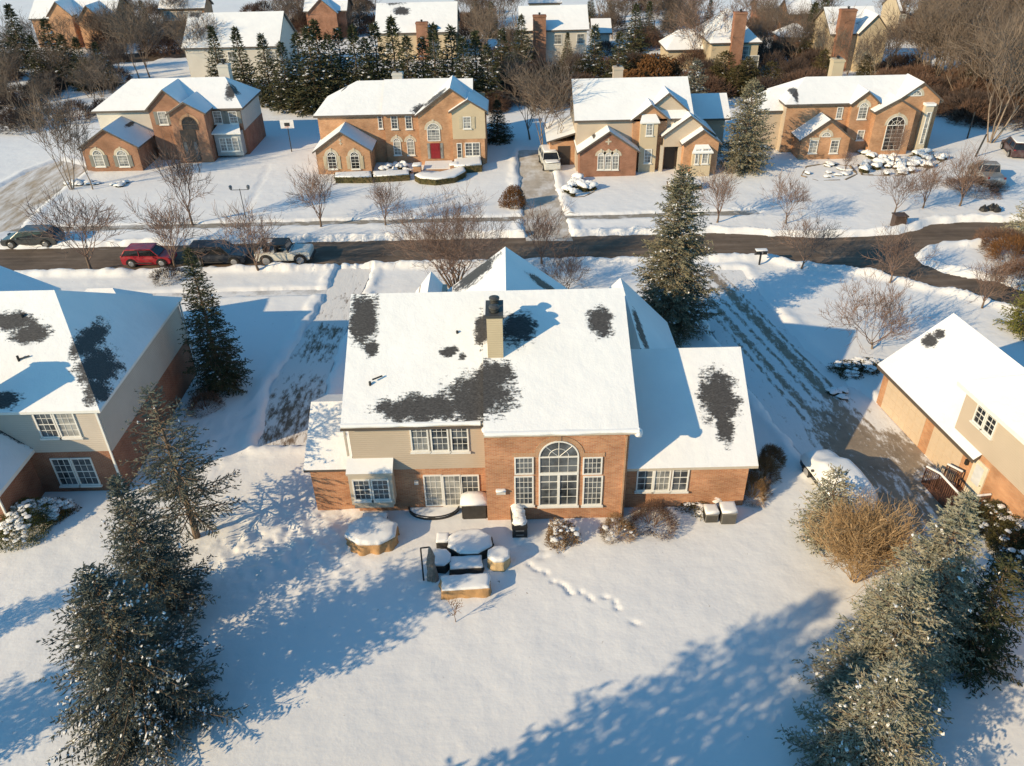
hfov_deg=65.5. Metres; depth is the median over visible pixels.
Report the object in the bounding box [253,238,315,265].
parked car
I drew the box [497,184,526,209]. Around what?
round bush
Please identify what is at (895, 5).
house
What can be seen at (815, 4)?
spruce tree
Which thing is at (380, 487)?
window
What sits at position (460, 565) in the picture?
patio table
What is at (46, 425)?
window
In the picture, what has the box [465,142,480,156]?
window
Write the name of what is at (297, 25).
brush
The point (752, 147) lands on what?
spruce tree
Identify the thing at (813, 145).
window
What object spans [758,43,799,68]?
brush
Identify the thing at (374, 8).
brush
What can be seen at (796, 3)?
house
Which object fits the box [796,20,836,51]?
bare tree
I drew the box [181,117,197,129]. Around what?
window
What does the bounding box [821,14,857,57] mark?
bare tree
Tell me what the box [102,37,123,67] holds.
bare tree
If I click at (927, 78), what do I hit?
brush
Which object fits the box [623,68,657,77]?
oak tree
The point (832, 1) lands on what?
bare tree
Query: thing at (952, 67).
brush
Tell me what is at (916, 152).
snowy shrub
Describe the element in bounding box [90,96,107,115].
brush
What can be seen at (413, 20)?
house
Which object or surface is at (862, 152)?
snowy shrub
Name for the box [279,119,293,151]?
basketball hoop
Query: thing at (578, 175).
snowy shrub
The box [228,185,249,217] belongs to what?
street lamp
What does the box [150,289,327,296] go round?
sidewalk
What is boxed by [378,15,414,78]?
spruce tree
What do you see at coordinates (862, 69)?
pine tree
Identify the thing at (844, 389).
snowy shrub
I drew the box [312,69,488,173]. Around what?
house
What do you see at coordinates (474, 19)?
bare tree
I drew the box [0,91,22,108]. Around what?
brush
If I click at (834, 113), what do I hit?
house
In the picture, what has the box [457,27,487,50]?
brush
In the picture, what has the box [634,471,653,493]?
window
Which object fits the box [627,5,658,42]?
bare tree
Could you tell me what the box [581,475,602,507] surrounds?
window
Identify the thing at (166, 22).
bare tree
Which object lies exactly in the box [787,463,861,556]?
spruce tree
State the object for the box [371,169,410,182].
hedge
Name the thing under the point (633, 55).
brush
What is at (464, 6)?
bare tree
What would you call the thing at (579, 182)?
snowy shrub
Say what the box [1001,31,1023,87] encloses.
bare tree
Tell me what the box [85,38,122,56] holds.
brush
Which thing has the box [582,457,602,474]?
window
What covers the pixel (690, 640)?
ground
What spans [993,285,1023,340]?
cypress tree
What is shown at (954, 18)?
bare tree
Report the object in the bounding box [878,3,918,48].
bare tree
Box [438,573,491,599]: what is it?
patio sofa
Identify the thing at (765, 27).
brush
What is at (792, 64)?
brush
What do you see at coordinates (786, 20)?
bare tree
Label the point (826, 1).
spruce tree
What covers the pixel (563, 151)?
door
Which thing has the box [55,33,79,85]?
spruce tree
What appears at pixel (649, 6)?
spruce tree
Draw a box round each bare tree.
[0,6,51,50]
[0,27,21,41]
[0,34,37,84]
[0,44,25,89]
[0,54,16,89]
[0,62,18,82]
[0,68,20,106]
[0,76,94,189]
[1,47,23,83]
[9,182,133,268]
[12,70,60,105]
[20,63,63,96]
[26,37,64,73]
[27,27,53,49]
[38,24,91,61]
[43,9,71,36]
[43,40,75,87]
[47,113,98,188]
[59,59,100,97]
[60,55,108,104]
[63,1,105,37]
[69,45,117,96]
[74,3,110,41]
[76,0,131,39]
[86,58,128,93]
[88,2,133,40]
[96,4,149,59]
[99,8,150,78]
[99,38,130,68]
[102,0,168,77]
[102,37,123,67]
[109,1,162,35]
[114,0,152,22]
[121,7,165,53]
[122,18,152,52]
[124,189,209,266]
[136,0,160,21]
[142,129,216,224]
[144,7,184,51]
[153,0,178,8]
[156,5,201,50]
[165,0,186,18]
[166,10,193,34]
[167,5,221,58]
[180,3,224,35]
[198,197,285,270]
[253,0,297,17]
[264,0,300,16]
[277,0,304,31]
[285,153,347,226]
[343,4,362,24]
[351,0,376,28]
[360,3,375,23]
[366,174,406,224]
[372,176,519,287]
[455,0,472,27]
[457,0,501,49]
[458,0,516,54]
[461,5,491,51]
[462,0,485,9]
[467,0,480,9]
[473,0,489,16]
[482,0,509,19]
[485,0,519,40]
[487,55,568,139]
[489,13,525,52]
[492,27,516,50]
[497,42,537,91]
[498,0,524,26]
[502,46,589,144]
[508,193,575,263]
[533,238,591,288]
[539,40,581,82]
[588,4,622,30]
[596,0,632,38]
[603,0,633,27]
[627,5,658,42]
[633,0,664,22]
[645,5,690,40]
[647,0,672,24]
[650,0,694,31]
[655,0,772,59]
[660,0,703,26]
[661,0,697,30]
[672,5,716,28]
[694,158,748,222]
[733,0,777,19]
[747,11,780,52]
[751,0,794,37]
[755,1,779,37]
[756,0,807,29]
[760,168,814,223]
[767,30,799,54]
[768,208,848,268]
[772,0,808,52]
[774,6,827,58]
[792,0,819,22]
[792,9,809,25]
[793,2,812,25]
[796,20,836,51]
[806,0,849,13]
[809,4,867,38]
[818,260,936,354]
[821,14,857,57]
[834,30,884,75]
[841,149,858,169]
[854,20,907,74]
[861,217,939,282]
[868,161,932,211]
[871,0,884,8]
[876,5,916,65]
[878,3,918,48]
[884,116,911,167]
[893,0,989,76]
[897,0,983,66]
[900,0,914,13]
[900,1,968,66]
[901,0,958,62]
[903,150,951,208]
[904,18,935,60]
[908,3,975,76]
[909,0,955,58]
[911,0,951,53]
[922,0,988,16]
[922,1,964,66]
[922,19,995,74]
[926,0,1023,65]
[931,1,982,60]
[937,15,1005,95]
[938,17,993,78]
[939,137,999,205]
[946,0,1023,142]
[947,1,1022,77]
[947,15,1018,80]
[949,0,1015,29]
[956,0,1020,20]
[960,0,1013,54]
[960,4,1023,92]
[965,253,1023,308]
[971,0,1020,75]
[972,3,1023,114]
[977,1,1022,73]
[978,50,1023,102]
[989,0,1023,26]
[1000,0,1023,12]
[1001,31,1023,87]
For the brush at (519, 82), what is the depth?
107.51 m
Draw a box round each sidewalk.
[11,210,759,230]
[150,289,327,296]
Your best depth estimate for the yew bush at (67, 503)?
39.90 m
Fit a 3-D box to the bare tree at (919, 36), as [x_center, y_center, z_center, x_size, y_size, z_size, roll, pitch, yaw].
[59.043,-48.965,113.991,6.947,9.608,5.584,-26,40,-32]
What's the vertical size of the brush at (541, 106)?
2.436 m
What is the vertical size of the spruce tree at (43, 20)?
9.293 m
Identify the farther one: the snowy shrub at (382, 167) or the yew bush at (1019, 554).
the snowy shrub at (382, 167)
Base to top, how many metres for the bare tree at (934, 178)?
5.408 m
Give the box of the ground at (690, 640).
[0,0,1023,765]
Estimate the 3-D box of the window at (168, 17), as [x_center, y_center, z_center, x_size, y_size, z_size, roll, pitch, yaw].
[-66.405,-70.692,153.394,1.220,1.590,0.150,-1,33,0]
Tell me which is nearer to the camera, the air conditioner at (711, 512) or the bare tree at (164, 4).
the air conditioner at (711, 512)
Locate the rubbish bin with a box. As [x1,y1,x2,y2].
[890,212,908,225]
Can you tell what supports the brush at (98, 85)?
on the ground at (690, 640)
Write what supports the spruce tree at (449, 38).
on the ground at (690, 640)
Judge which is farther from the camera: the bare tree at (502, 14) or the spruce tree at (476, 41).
the bare tree at (502, 14)
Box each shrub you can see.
[113,182,124,187]
[149,264,184,285]
[185,389,224,418]
[378,165,388,170]
[395,162,402,169]
[399,163,408,169]
[544,517,582,552]
[561,184,571,193]
[567,181,576,187]
[570,188,576,196]
[571,173,583,178]
[576,180,584,189]
[580,182,589,191]
[587,181,598,190]
[598,511,637,543]
[627,497,678,539]
[675,501,707,520]
[712,497,721,505]
[794,487,926,606]
[825,161,837,165]
[825,388,837,395]
[831,387,841,394]
[836,393,848,399]
[838,386,848,393]
[857,150,865,154]
[858,164,869,172]
[868,152,875,158]
[870,162,882,169]
[872,158,880,161]
[880,157,889,166]
[906,161,917,166]
[911,149,923,156]
[921,147,932,154]
[922,154,932,159]
[922,160,933,167]
[935,156,945,160]
[939,153,947,159]
[940,175,1009,199]
[973,226,1023,259]
[983,233,1023,273]
[992,257,1023,289]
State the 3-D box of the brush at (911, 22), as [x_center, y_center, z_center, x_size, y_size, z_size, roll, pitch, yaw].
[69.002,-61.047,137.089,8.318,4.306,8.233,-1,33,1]
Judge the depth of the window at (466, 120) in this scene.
83.27 m
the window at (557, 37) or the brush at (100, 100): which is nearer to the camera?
the brush at (100, 100)
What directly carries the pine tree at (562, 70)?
on the ground at (690, 640)
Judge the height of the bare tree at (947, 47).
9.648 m
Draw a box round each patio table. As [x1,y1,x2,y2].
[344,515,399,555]
[447,529,493,559]
[449,555,484,574]
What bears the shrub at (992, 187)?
on the ground at (690, 640)
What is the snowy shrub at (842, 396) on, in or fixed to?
on the ground at (690, 640)
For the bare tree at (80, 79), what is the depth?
112.28 m
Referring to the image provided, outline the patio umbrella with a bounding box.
[420,546,438,582]
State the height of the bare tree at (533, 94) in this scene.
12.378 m
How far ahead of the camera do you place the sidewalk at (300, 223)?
72.83 m
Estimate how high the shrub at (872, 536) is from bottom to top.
5.003 m
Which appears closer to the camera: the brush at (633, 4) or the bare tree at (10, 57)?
the bare tree at (10, 57)
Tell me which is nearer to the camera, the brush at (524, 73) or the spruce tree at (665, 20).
the brush at (524, 73)
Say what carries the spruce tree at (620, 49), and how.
on the ground at (690, 640)
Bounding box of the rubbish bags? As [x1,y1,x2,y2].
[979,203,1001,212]
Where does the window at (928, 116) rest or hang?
in the house at (834, 113)
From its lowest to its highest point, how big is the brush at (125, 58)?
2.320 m
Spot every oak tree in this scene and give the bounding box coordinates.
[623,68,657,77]
[625,52,683,76]
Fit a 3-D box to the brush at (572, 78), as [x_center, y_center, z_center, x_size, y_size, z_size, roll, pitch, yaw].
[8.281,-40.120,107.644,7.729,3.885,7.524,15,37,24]
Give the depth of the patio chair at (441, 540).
37.65 m
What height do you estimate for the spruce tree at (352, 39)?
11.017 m
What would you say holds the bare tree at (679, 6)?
on the ground at (690, 640)
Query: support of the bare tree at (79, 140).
on the ground at (690, 640)
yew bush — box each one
[0,496,71,552]
[43,497,81,524]
[827,359,864,379]
[851,356,880,375]
[973,498,1011,544]
[985,514,1023,562]
[1004,541,1023,584]
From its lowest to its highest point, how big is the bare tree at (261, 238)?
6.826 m
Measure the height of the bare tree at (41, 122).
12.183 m
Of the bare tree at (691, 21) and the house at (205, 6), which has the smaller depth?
the bare tree at (691, 21)
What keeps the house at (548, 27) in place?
on the ground at (690, 640)
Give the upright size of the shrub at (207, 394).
1.351 m
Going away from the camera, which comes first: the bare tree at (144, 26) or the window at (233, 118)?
the window at (233, 118)
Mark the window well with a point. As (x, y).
(431, 513)
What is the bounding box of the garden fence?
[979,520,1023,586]
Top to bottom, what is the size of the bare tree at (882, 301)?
5.318 m
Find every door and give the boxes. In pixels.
[179,130,201,161]
[423,474,443,505]
[430,143,439,158]
[442,474,461,507]
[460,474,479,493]
[558,146,569,164]
[881,380,926,445]
[925,426,962,482]
[963,459,989,500]
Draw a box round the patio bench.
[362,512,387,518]
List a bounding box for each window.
[32,414,61,439]
[49,458,80,487]
[52,414,83,439]
[69,457,102,487]
[92,150,106,167]
[116,150,130,167]
[157,111,169,125]
[164,12,170,19]
[170,11,177,20]
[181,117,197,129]
[212,111,223,124]
[219,137,240,151]
[227,51,235,62]
[228,111,238,123]
[265,51,276,62]
[328,152,337,169]
[350,152,360,169]
[351,479,373,502]
[370,479,392,502]
[377,117,383,129]
[390,116,398,129]
[393,138,401,155]
[405,116,412,129]
[407,138,415,155]
[409,429,430,453]
[427,123,440,140]
[430,429,450,453]
[450,429,470,453]
[457,143,461,158]
[463,116,471,129]
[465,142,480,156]
[514,457,533,474]
[514,475,534,507]
[537,441,578,508]
[553,34,561,44]
[576,33,584,44]
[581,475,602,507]
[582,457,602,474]
[597,153,603,170]
[604,152,611,170]
[611,153,618,170]
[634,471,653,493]
[643,149,651,163]
[645,124,652,136]
[651,470,671,493]
[669,470,689,493]
[694,149,699,164]
[700,148,708,164]
[742,46,748,59]
[745,55,758,71]
[807,140,818,153]
[821,132,830,136]
[828,140,839,153]
[835,107,843,119]
[855,130,864,140]
[856,102,868,119]
[881,116,904,149]
[910,90,921,95]
[919,112,931,143]
[969,405,987,430]
[979,414,997,440]
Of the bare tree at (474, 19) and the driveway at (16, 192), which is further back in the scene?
the bare tree at (474, 19)
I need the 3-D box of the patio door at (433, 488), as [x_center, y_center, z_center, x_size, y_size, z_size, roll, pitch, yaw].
[-3.878,5.316,39.368,0.918,2.006,0.080,-1,33,0]
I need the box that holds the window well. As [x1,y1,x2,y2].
[408,506,458,519]
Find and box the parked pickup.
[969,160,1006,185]
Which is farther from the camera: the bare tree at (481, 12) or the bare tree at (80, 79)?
the bare tree at (481, 12)
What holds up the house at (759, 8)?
on the ground at (690, 640)
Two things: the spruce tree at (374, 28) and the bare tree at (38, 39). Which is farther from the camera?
the bare tree at (38, 39)
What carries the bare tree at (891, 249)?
on the ground at (690, 640)
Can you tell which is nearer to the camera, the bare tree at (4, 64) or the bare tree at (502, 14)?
the bare tree at (4, 64)
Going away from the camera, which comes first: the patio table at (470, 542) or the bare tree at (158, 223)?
the patio table at (470, 542)
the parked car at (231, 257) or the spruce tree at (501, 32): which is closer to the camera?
the parked car at (231, 257)
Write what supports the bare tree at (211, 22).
on the ground at (690, 640)
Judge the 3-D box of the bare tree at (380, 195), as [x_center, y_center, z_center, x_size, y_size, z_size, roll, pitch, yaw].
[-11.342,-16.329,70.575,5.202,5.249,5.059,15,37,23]
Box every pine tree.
[551,62,569,84]
[570,59,586,76]
[704,50,737,91]
[709,65,722,78]
[721,64,748,97]
[732,56,763,96]
[759,61,783,91]
[810,49,832,73]
[854,54,874,75]
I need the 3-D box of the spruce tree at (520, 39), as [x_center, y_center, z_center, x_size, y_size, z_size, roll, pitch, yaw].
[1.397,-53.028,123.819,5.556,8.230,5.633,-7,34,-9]
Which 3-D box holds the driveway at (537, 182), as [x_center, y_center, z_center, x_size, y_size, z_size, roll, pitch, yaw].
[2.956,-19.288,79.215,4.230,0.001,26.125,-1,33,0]
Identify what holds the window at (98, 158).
in the house at (219, 116)
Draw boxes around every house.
[0,266,198,531]
[28,0,135,47]
[77,59,265,170]
[158,0,213,35]
[181,11,297,76]
[303,0,353,38]
[303,247,758,519]
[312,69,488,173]
[375,1,459,59]
[518,4,588,62]
[528,0,561,5]
[544,64,730,176]
[589,18,611,49]
[658,29,702,69]
[698,8,761,71]
[743,55,943,159]
[749,0,774,27]
[773,23,804,56]
[778,0,811,28]
[810,6,890,70]
[876,313,1023,548]
[881,0,906,37]
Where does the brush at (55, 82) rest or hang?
on the ground at (690, 640)
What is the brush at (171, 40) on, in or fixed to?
on the ground at (690, 640)
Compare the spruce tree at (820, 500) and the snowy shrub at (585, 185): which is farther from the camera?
the snowy shrub at (585, 185)
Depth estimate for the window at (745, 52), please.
116.06 m
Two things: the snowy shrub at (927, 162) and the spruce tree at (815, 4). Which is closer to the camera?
the snowy shrub at (927, 162)
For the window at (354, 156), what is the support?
in the house at (435, 124)
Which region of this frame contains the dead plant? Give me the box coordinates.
[448,597,462,621]
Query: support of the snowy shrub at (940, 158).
on the ground at (690, 640)
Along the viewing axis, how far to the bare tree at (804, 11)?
133.82 m
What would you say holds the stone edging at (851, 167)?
on the ground at (690, 640)
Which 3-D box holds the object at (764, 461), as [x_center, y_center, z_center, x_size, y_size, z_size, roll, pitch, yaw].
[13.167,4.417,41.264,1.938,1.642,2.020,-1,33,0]
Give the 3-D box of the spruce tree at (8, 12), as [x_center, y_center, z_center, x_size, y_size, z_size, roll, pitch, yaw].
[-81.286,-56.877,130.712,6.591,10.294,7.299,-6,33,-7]
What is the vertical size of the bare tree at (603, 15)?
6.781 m
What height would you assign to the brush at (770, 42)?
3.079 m
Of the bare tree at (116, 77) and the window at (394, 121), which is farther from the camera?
the bare tree at (116, 77)
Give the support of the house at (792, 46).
on the ground at (690, 640)
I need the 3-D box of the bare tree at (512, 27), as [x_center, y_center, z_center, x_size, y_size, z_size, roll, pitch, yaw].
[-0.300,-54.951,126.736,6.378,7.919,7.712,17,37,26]
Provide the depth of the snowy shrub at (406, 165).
84.66 m
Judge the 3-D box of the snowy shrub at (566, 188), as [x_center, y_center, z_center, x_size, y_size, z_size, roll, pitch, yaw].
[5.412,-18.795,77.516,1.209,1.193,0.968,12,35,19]
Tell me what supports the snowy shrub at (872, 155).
on the ground at (690, 640)
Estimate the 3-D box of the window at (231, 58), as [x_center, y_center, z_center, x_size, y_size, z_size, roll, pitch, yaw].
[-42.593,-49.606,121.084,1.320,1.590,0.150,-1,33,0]
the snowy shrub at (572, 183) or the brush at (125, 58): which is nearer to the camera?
the snowy shrub at (572, 183)
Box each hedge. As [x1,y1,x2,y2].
[333,171,372,183]
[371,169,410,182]
[414,166,466,184]
[453,156,482,172]
[667,179,701,189]
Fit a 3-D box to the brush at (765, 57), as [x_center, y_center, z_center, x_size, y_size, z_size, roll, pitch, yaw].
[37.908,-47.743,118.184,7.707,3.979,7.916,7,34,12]
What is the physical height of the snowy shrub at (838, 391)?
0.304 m
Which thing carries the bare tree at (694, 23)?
on the ground at (690, 640)
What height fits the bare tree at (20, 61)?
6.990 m
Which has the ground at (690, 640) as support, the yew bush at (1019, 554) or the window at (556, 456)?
the yew bush at (1019, 554)
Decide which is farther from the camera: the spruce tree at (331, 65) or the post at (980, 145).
the spruce tree at (331, 65)
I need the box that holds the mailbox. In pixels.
[754,248,767,264]
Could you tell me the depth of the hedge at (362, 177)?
81.40 m
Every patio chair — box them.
[433,549,450,573]
[436,532,449,548]
[487,546,510,571]
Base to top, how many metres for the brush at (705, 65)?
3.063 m
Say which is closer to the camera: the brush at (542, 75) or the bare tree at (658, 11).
the brush at (542, 75)
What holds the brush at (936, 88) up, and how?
on the ground at (690, 640)
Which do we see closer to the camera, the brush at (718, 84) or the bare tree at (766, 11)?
the brush at (718, 84)
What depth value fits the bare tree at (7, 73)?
114.45 m
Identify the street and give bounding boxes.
[0,222,1023,307]
[108,50,299,63]
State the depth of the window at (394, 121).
84.21 m
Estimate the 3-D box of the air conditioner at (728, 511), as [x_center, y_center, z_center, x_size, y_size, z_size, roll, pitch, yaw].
[10.534,6.340,38.890,0.776,0.903,0.767,-1,33,0]
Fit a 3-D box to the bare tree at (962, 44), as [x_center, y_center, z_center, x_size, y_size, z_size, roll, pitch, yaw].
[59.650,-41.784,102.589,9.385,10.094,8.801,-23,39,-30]
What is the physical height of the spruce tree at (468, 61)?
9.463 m
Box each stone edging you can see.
[801,163,856,180]
[857,151,945,175]
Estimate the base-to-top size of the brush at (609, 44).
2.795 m
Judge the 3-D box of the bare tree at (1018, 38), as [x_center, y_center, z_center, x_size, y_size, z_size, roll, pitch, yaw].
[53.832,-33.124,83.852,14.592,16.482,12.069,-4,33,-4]
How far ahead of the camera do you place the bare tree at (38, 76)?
111.74 m
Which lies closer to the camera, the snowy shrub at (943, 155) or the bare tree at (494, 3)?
the snowy shrub at (943, 155)
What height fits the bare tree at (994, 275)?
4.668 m
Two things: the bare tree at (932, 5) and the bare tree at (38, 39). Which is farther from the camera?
the bare tree at (38, 39)
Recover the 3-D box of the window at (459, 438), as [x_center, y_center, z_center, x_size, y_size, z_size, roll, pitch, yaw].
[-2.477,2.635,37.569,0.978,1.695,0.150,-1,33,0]
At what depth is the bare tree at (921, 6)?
117.79 m
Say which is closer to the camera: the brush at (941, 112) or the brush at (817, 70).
the brush at (941, 112)
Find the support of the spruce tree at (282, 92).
on the ground at (690, 640)
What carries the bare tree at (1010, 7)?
on the ground at (690, 640)
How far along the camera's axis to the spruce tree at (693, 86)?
99.65 m
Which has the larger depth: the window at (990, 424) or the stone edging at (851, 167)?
the stone edging at (851, 167)
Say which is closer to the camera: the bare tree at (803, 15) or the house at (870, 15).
the house at (870, 15)
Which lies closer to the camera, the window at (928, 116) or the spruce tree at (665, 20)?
the window at (928, 116)
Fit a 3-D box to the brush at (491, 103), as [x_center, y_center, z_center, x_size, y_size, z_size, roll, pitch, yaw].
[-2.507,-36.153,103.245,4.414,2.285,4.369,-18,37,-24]
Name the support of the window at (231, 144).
in the house at (219, 116)
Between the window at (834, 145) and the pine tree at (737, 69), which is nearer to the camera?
the window at (834, 145)
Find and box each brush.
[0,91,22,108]
[0,95,28,117]
[0,107,17,125]
[0,111,37,134]
[2,68,23,81]
[3,83,38,99]
[10,106,47,127]
[17,96,55,112]
[19,80,60,101]
[26,71,68,92]
[35,73,64,91]
[50,99,96,123]
[82,29,126,51]
[83,77,117,93]
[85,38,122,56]
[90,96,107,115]
[103,57,115,68]
[107,51,129,63]
[110,66,132,83]
[134,31,175,55]
[139,33,183,58]
[142,4,162,18]
[163,20,183,38]
[239,2,266,11]
[251,0,278,11]
[281,4,303,15]
[290,14,306,33]
[293,19,307,36]
[338,23,360,37]
[351,13,371,32]
[356,13,375,35]
[360,1,375,9]
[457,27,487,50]
[458,10,477,29]
[479,45,511,65]
[485,88,512,111]
[488,96,510,114]
[499,78,525,103]
[502,74,542,102]
[505,68,538,80]
[506,87,521,103]
[513,80,554,103]
[523,59,536,68]
[529,58,556,72]
[529,96,560,111]
[530,68,553,89]
[554,71,595,99]
[562,52,592,69]
[566,70,596,88]
[585,55,617,74]
[589,12,628,36]
[595,39,617,56]
[607,50,644,71]
[620,0,647,12]
[629,25,665,45]
[637,29,662,50]
[653,1,674,15]
[671,48,705,71]
[676,68,719,92]
[683,66,717,92]
[686,60,713,71]
[692,74,738,98]
[700,57,720,68]
[740,65,763,78]
[743,74,783,97]
[746,21,757,36]
[748,17,777,37]
[752,46,789,75]
[757,38,785,55]
[758,41,766,54]
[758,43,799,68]
[774,56,814,75]
[774,72,796,85]
[780,68,819,83]
[784,68,816,82]
[789,63,813,73]
[790,49,829,70]
[796,46,829,68]
[799,64,827,75]
[867,60,898,73]
[871,66,903,74]
[879,52,910,67]
[889,16,917,41]
[889,51,922,68]
[891,65,915,75]
[899,63,937,78]
[907,59,936,73]
[910,70,945,95]
[928,76,958,96]
[928,84,956,111]
[929,66,946,74]
[936,92,944,114]
[937,63,993,82]
[937,84,995,124]
[937,97,953,115]
[940,71,985,89]
[940,75,984,91]
[941,65,987,83]
[944,96,1002,127]
[946,92,988,117]
[947,73,999,96]
[952,92,1009,124]
[965,107,1005,123]
[978,98,1023,130]
[987,88,1021,116]
[993,90,1023,121]
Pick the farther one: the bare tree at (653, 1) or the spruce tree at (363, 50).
the bare tree at (653, 1)
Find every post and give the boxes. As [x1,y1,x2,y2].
[966,112,974,138]
[975,134,986,156]
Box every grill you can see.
[460,491,487,518]
[510,503,527,537]
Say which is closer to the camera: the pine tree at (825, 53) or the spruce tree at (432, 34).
the spruce tree at (432, 34)
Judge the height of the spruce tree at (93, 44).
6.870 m
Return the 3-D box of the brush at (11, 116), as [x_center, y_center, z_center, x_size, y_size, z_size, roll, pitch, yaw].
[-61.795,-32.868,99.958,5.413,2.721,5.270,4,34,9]
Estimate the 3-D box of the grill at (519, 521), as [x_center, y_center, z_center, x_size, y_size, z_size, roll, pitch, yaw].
[0.329,6.632,38.614,0.847,1.204,1.738,-1,33,0]
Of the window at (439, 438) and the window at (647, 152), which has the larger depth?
the window at (647, 152)
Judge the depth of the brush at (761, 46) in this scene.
126.92 m
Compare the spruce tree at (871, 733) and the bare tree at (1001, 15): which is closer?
the spruce tree at (871, 733)
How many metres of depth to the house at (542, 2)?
157.71 m
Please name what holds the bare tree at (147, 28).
on the ground at (690, 640)
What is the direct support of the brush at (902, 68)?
on the ground at (690, 640)
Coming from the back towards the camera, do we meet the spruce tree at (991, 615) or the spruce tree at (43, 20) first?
the spruce tree at (43, 20)
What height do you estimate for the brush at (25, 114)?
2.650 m
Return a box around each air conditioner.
[703,504,719,522]
[718,501,737,523]
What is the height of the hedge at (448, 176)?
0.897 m
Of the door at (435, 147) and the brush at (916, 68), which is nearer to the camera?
the door at (435, 147)
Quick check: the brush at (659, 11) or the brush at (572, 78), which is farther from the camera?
the brush at (659, 11)
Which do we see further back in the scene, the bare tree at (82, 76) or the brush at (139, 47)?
the brush at (139, 47)
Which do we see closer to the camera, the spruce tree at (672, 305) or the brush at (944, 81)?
the spruce tree at (672, 305)
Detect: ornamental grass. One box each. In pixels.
[743,471,773,508]
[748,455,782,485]
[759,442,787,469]
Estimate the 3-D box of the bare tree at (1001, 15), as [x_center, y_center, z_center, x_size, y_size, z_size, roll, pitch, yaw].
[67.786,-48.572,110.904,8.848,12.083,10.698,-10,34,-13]
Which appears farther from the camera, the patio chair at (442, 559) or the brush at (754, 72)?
the brush at (754, 72)
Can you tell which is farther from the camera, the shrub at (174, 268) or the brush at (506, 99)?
the brush at (506, 99)
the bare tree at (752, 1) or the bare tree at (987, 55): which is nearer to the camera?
the bare tree at (987, 55)
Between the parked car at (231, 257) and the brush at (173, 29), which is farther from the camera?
the brush at (173, 29)
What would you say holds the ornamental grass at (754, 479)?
on the ground at (690, 640)
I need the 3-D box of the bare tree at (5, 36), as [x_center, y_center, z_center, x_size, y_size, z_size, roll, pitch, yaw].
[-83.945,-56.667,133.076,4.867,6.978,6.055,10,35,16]
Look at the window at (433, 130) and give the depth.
84.13 m
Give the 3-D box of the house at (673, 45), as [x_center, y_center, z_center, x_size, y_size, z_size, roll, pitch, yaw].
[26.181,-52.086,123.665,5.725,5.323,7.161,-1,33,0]
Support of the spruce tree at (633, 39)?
on the ground at (690, 640)
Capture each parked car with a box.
[0,224,64,248]
[120,243,176,267]
[186,239,250,264]
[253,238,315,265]
[538,144,560,170]
[800,449,876,514]
[1000,136,1023,157]
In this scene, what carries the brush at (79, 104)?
on the ground at (690, 640)
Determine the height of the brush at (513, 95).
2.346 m
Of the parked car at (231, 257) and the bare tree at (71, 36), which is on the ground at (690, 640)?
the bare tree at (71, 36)
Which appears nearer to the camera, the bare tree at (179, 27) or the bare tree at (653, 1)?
the bare tree at (179, 27)
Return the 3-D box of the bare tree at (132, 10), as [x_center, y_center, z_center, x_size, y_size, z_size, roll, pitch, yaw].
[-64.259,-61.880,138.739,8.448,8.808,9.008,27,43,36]
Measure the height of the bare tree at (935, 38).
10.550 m
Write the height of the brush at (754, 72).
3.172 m
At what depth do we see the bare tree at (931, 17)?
107.36 m
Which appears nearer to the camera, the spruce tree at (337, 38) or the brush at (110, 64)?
the spruce tree at (337, 38)
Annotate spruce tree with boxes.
[0,33,30,77]
[3,2,37,70]
[26,35,50,79]
[35,16,67,77]
[35,559,248,765]
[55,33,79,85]
[69,36,100,91]
[90,41,126,88]
[99,472,220,637]
[119,381,247,551]
[137,0,151,32]
[177,246,254,401]
[205,25,235,79]
[227,25,264,94]
[251,32,290,108]
[267,40,305,113]
[279,31,314,110]
[285,24,339,117]
[300,18,339,109]
[309,33,352,110]
[327,27,358,92]
[340,24,374,88]
[352,37,384,82]
[362,21,392,79]
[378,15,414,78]
[394,33,420,78]
[411,36,432,78]
[420,22,456,78]
[436,23,463,78]
[446,35,490,95]
[466,29,494,97]
[476,43,510,108]
[481,2,498,38]
[487,99,515,145]
[490,28,511,88]
[508,13,538,69]
[558,32,574,64]
[579,23,609,77]
[587,0,596,21]
[602,31,630,77]
[617,2,651,54]
[630,164,724,347]
[642,0,654,41]
[660,2,675,29]
[684,58,712,93]
[703,0,714,22]
[716,77,775,177]
[774,655,946,765]
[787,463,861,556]
[791,563,953,751]
[793,1,818,60]
[819,0,830,9]
[837,488,991,702]
[934,552,1023,698]
[962,69,973,91]
[1000,201,1023,235]
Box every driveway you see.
[0,161,87,231]
[258,268,371,445]
[518,150,572,240]
[694,270,964,554]
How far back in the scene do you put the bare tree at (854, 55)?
110.58 m
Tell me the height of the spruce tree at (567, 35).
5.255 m
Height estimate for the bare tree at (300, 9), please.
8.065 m
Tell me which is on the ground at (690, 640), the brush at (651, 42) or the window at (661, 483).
the brush at (651, 42)
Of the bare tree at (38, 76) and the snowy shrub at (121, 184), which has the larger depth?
the bare tree at (38, 76)
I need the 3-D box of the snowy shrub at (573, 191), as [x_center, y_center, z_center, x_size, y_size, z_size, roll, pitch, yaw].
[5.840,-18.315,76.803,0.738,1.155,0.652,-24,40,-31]
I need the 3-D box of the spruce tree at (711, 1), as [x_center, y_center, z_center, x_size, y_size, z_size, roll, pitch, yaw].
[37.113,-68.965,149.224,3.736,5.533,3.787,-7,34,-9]
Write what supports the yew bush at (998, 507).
on the ground at (690, 640)
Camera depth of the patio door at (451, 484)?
39.39 m

